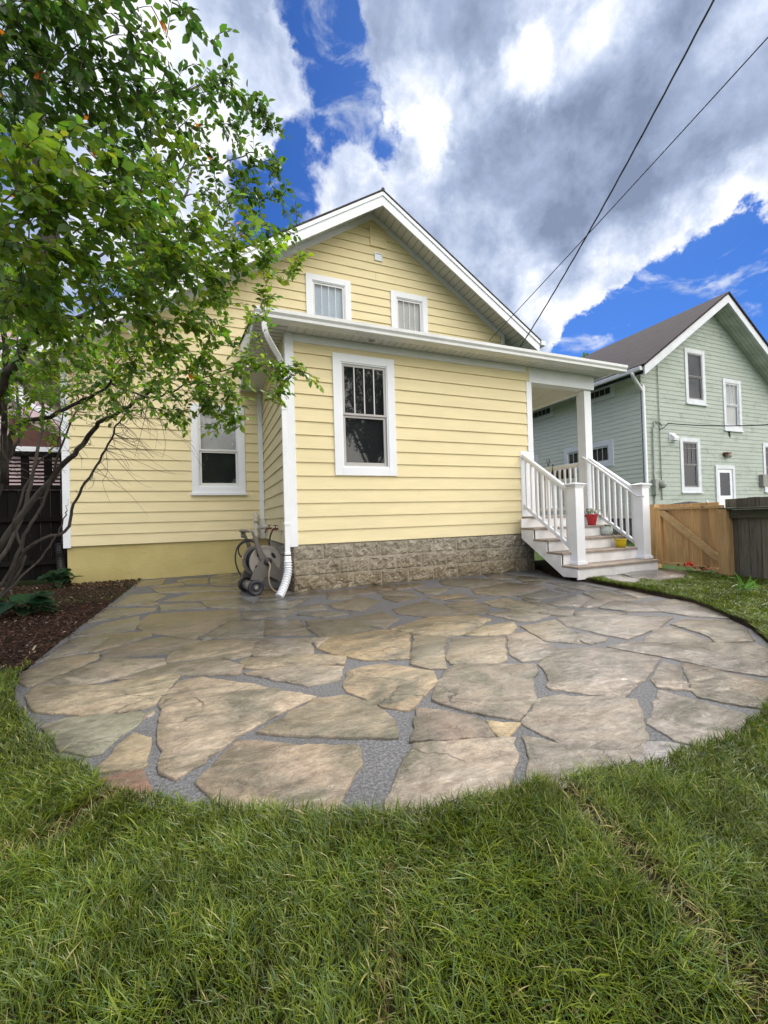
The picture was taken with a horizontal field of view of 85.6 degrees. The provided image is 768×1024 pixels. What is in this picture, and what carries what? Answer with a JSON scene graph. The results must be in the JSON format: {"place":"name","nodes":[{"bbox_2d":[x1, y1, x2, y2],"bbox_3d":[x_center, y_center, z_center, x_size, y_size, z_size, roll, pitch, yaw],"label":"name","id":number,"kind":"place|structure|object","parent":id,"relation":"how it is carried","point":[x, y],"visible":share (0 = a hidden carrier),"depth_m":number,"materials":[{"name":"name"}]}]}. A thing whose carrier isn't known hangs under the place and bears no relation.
{"place":"outdoors","nodes":[
{"label":"outdoors","id":0,"kind":"place"},
{"bbox_2d":[1,542,714,603],"bbox_3d":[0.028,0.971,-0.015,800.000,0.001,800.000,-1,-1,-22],"label":"ground","id":1,"kind":"structure","parent":0,"point":[537,556],"depth_m":6.87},
{"bbox_2d":[6,228,27,277],"bbox_3d":[-13.742,-4.385,11.730,6.960,11.787,7.509,-1,-1,-22],"label":"background tree","id":2,"kind":"object","parent":1,"relation":"on","point":[10,276],"visible":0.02,"depth_m":13.36,"materials":[{"name":"green plant"}]},
{"bbox_2d":[0,277,61,558],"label":"pink house","id":3,"kind":"structure","parent":1,"relation":"on","point":[31,445],"depth_m":8.77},
{"bbox_2d":[0,451,67,581],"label":"lattice fence","id":4,"kind":"object","parent":1,"relation":"on","point":[49,518],"visible":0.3,"depth_m":6.91,"materials":[{"name":"brown wood"}]},
{"bbox_2d":[92,207,211,298],"bbox_3d":[-10.003,-5.990,19.887,6.940,15.031,8.487,-1,-1,-22],"label":"background tree","id":5,"kind":"object","parent":1,"relation":"on","point":[137,269],"visible":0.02,"depth_m":17.99,"materials":[{"name":"green plant"}]},
{"bbox_2d":[0,187,658,596],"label":"yellow house","id":6,"kind":"structure","parent":1,"relation":"on","point":[400,449],"depth_m":6.58,"materials":[{"name":"yellow wood"}]},
{"bbox_2d":[190,403,246,495],"bbox_3d":[-2.970,-1.110,7.450,0.935,1.625,0.130,-1,-1,-22],"label":"window","id":7,"kind":"structure","parent":6,"relation":"in","point":[221,471],"depth_m":7.48,"materials":[{"name":"clear glass"}]},
{"bbox_2d":[305,272,351,319],"bbox_3d":[-1.109,-4.115,8.315,0.920,1.160,0.095,-1,-1,-22],"label":"window","id":8,"kind":"structure","parent":6,"relation":"in","point":[325,296],"depth_m":8.34,"materials":[{"name":"clear glass"}]},
{"bbox_2d":[332,352,396,475],"bbox_3d":[-0.267,-1.310,5.687,0.890,1.635,0.095,-1,-1,-22],"label":"window","id":9,"kind":"structure","parent":6,"relation":"in","point":[363,386],"depth_m":5.71,"materials":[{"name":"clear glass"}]},
{"bbox_2d":[390,290,427,332],"bbox_3d":[0.544,-4.155,8.995,0.874,1.125,0.095,-1,-1,-22],"label":"window","id":10,"kind":"structure","parent":6,"relation":"in","point":[408,311],"depth_m":9.02,"materials":[{"name":"clear glass"}]},
{"bbox_2d":[557,468,576,478],"bbox_3d":[3.536,-0.737,8.016,0.170,0.170,0.340,-1,-1,-22],"label":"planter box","id":11,"kind":"object","parent":6,"relation":"attached to","point":[567,474],"visible":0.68,"depth_m":7.91,"materials":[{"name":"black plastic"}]},
{"bbox_2d":[585,507,599,524],"bbox_3d":[3.377,0.063,6.781,0.202,0.299,0.259,-1,-1,-22],"label":"potted plant","id":12,"kind":"object","parent":6,"relation":"on","point":[591,517],"visible":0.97,"depth_m":6.71,"materials":[{"name":"green plant"}]},
{"bbox_2d":[601,524,612,534],"bbox_3d":[3.555,0.279,6.614,0.171,0.183,0.171,-1,-1,-22],"label":"potted plant","id":13,"kind":"object","parent":6,"relation":"on","point":[607,530],"visible":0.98,"depth_m":6.55,"materials":[{"name":"green ceramic"}]},
{"bbox_2d":[520,0,714,346],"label":"service cable","id":14,"kind":"object","parent":6,"relation":"attached to","point":[693,38],"visible":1,"depth_m":5.72,"materials":[{"name":"black rubber"}]},
{"bbox_2d":[612,530,626,547],"bbox_3d":[3.556,0.405,6.269,0.280,0.256,0.184,-1,-1,-22],"label":"potted plant","id":15,"kind":"object","parent":6,"relation":"on","point":[620,542],"visible":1,"depth_m":6.22,"materials":[{"name":"green plant"}]},
{"bbox_2d":[489,37,767,340],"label":"thin cable","id":16,"kind":"object","parent":6,"relation":"attached to","point":[645,171],"visible":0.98,"depth_m":5.98,"materials":[{"name":"black rubber"}]},
{"bbox_2d":[649,505,661,567],"bbox_3d":[4.239,0.386,6.482,0.100,1.000,0.105,-2,-1,-9],"label":"gate post","id":17,"kind":"object","parent":1,"relation":"on","point":[653,531],"visible":0.42,"depth_m":6.45,"materials":[{"name":"brown wood"}]},
{"bbox_2d":[0,560,767,1023],"bbox_3d":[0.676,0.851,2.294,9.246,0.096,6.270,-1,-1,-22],"label":"grass","id":18,"kind":"structure","parent":0,"point":[70,775],"depth_m":0.95,"materials":[{"name":"green plant"}]},
{"bbox_2d":[0,591,62,617],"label":"hosta","id":19,"kind":"object","parent":18,"relation":"on","point":[34,601],"visible":0.94,"depth_m":4.23,"materials":[{"name":"green plant"}]},
{"bbox_2d":[0,578,141,672],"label":"mulch","id":20,"kind":"object","parent":18,"relation":"on","point":[75,603],"visible":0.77,"depth_m":4.25,"materials":[{"name":"brown plant"}]},
{"bbox_2d":[36,568,81,588],"bbox_3d":[-4.806,0.997,6.205,0.526,0.297,0.564,-1,-1,-22],"label":"hosta","id":21,"kind":"object","parent":20,"relation":"on","point":[64,574],"visible":0.98,"depth_m":6.14,"materials":[{"name":"green plant"}]},
{"bbox_2d":[0,111,323,601],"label":"serviceberry tree","id":22,"kind":"object","parent":20,"relation":"on","point":[40,291],"visible":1,"depth_m":2.37,"materials":[{"name":"green plant"}]},
{"bbox_2d":[0,0,304,300],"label":"shade tree","id":23,"kind":"object","parent":18,"relation":"on","point":[61,17],"visible":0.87,"depth_m":1.98,"materials":[{"name":"green plant"}]},
{"bbox_2d":[603,575,640,582],"bbox_3d":[3.022,0.871,5.249,0.327,0.063,0.651,-2,-1,0],"label":"stepping stone","id":24,"kind":"object","parent":18,"relation":"on","point":[622,578],"visible":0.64,"depth_m":5.25,"materials":[{"name":"stone"}]},
{"bbox_2d":[623,569,688,580],"bbox_3d":[3.679,0.856,5.554,1.160,0.064,0.709,-1,-1,-22],"label":"stepping stone","id":25,"kind":"object","parent":18,"relation":"on","point":[662,574],"visible":0.65,"depth_m":5.51,"materials":[{"name":"stone"}]},
{"bbox_2d":[676,561,717,574],"bbox_3d":[4.246,0.758,5.596,0.220,0.179,0.618,-1,-1,-12],"label":"flower clump","id":26,"kind":"object","parent":18,"relation":"on","point":[700,569],"visible":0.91,"depth_m":5.58,"materials":[{"name":"green plant"}]},
{"bbox_2d":[715,509,734,575],"bbox_3d":[4.352,0.412,5.331,0.100,0.905,0.210,-2,-1,-9],"label":"gate post","id":27,"kind":"object","parent":18,"relation":"on","point":[725,543],"visible":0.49,"depth_m":5.25,"materials":[{"name":"brown wood"}]},
{"bbox_2d":[655,502,723,570],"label":"cedar gate","id":28,"kind":"structure","parent":27,"relation":"attached to","point":[686,533],"depth_m":5.88,"materials":[{"name":"brown wood"}]},
{"bbox_2d":[718,497,767,579],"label":"weathered fence","id":29,"kind":"object","parent":18,"relation":"on","point":[749,515],"visible":0.78,"depth_m":5.02,"materials":[{"name":"grey wood"}]},
{"bbox_2d":[732,571,760,591],"bbox_3d":[3.830,0.745,4.377,0.464,0.280,0.267,-2,-1,-6],"label":"lily plant","id":30,"kind":"object","parent":18,"relation":"on","point":[746,585],"visible":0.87,"depth_m":4.36,"materials":[{"name":"green plant"}]},
{"bbox_2d":[0,0,767,356],"label":"sky","id":31,"kind":"structure","parent":0,"point":[504,129],"materials":[{"name":"blue"}]},
{"bbox_2d":[15,569,767,825],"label":"patio","id":32,"kind":"structure","parent":0,"point":[201,720],"depth_m":2.24,"materials":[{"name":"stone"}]},
{"bbox_2d":[235,529,282,595],"bbox_3d":[-1.553,0.648,5.383,0.741,0.865,0.502,-1,-1,-29],"label":"hose reel","id":33,"kind":"object","parent":32,"relation":"on","point":[260,563],"visible":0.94,"depth_m":5.23,"materials":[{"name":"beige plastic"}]},
{"bbox_2d":[532,291,767,542],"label":"green house","id":34,"kind":"structure","parent":0,"point":[705,363],"depth_m":13.45,"materials":[{"name":"green wood"}]},
{"bbox_2d":[532,405,553,422],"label":"window","id":35,"kind":"structure","parent":34,"relation":"in","point":[545,413],"depth_m":15.96,"materials":[{"name":"clear glass"}]},
{"bbox_2d":[563,439,613,470],"bbox_3d":[6.926,-1.870,14.106,0.090,0.840,2.010,-1,-1,-22],"label":"window","id":36,"kind":"structure","parent":34,"relation":"in","point":[603,452],"depth_m":13.69,"materials":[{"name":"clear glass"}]},
{"bbox_2d":[575,384,614,408],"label":"window","id":37,"kind":"structure","parent":34,"relation":"in","point":[605,393],"depth_m":13.53,"materials":[{"name":"clear glass"}]},
{"bbox_2d":[679,437,703,493],"bbox_3d":[9.669,-1.464,13.089,1.020,1.760,0.125,-1,-1,-22],"label":"window","id":38,"kind":"structure","parent":34,"relation":"in","point":[690,452],"depth_m":13.15,"materials":[{"name":"clear glass"}]},
{"bbox_2d":[684,347,707,406],"bbox_3d":[9.952,-4.303,13.281,1.030,1.795,0.125,-1,-1,-22],"label":"window","id":39,"kind":"structure","parent":34,"relation":"in","point":[694,360],"depth_m":13.35,"materials":[{"name":"clear glass"}]},
{"bbox_2d":[659,423,767,429],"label":"house cable","id":40,"kind":"object","parent":34,"relation":"attached to","point":[712,425],"visible":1,"depth_m":11.53,"materials":[{"name":"black rubber"}]},
{"bbox_2d":[718,469,732,509],"bbox_3d":[11.274,-0.514,13.801,0.790,1.810,0.170,-1,-1,-22],"label":"door","id":41,"kind":"structure","parent":34,"relation":"in","point":[721,472],"depth_m":13.85,"materials":[{"name":"white glass"}]},
{"bbox_2d":[722,378,743,432],"bbox_3d":[11.749,-3.584,14.000,1.030,1.775,0.125,-1,-1,-22],"label":"window","id":42,"kind":"structure","parent":34,"relation":"in","point":[732,403],"depth_m":14.06,"materials":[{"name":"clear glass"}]},
{"bbox_2d":[762,443,767,492],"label":"window","id":43,"kind":"structure","parent":34,"relation":"in","point":[764,445],"depth_m":14.62,"materials":[{"name":"white glass"}]},
{"bbox_2d":[674,500,707,503],"bbox_3d":[6.440,0.331,8.667,1.173,1.127,0.550,-1,-1,-22],"label":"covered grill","id":44,"kind":"object","parent":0,"point":[689,502],"visible":0.14,"depth_m":8.60,"materials":[{"name":"white"}]}
]}

